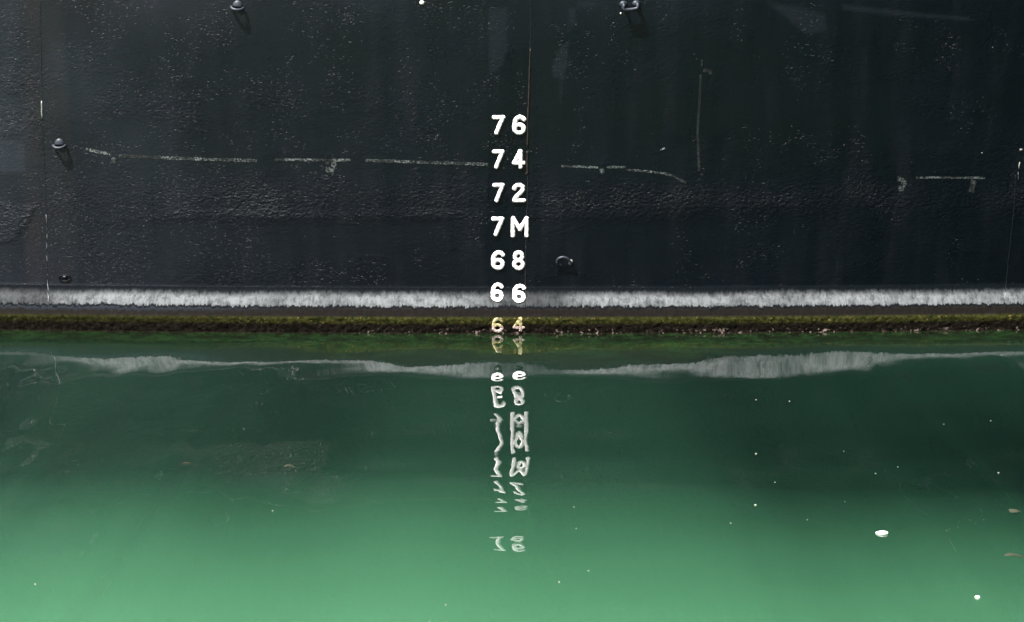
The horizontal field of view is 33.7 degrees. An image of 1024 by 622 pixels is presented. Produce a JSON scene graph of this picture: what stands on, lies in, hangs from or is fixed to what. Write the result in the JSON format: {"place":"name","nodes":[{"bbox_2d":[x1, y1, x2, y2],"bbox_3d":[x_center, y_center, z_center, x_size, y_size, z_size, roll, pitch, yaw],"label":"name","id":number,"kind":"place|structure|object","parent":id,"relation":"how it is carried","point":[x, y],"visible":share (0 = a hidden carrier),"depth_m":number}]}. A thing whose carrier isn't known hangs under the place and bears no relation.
{"place":"outdoors","nodes":[
{"label":"outdoors","id":0,"kind":"place"},
{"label":"water","id":1,"kind":"structure","parent":0,"visible":0},
{"bbox_2d":[876,531,887,534],"bbox_3d":[1.403,0.842,6.413,0.048,0.014,0.031,0,10,0],"label":"foam scrap","id":2,"kind":"object","parent":1,"relation":"on","point":[881,532],"visible":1,"depth_m":6.40},
{"bbox_2d":[1004,553,1022,557],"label":"leaf","id":3,"kind":"object","parent":1,"relation":"in","point":[1012,554],"visible":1,"depth_m":6.31},
{"bbox_2d":[1009,509,1020,512],"bbox_3d":[2.044,0.812,6.865,0.048,0.016,0.053,0,10,0],"label":"leaf","id":4,"kind":"object","parent":1,"relation":"in","point":[1013,510],"visible":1,"depth_m":6.85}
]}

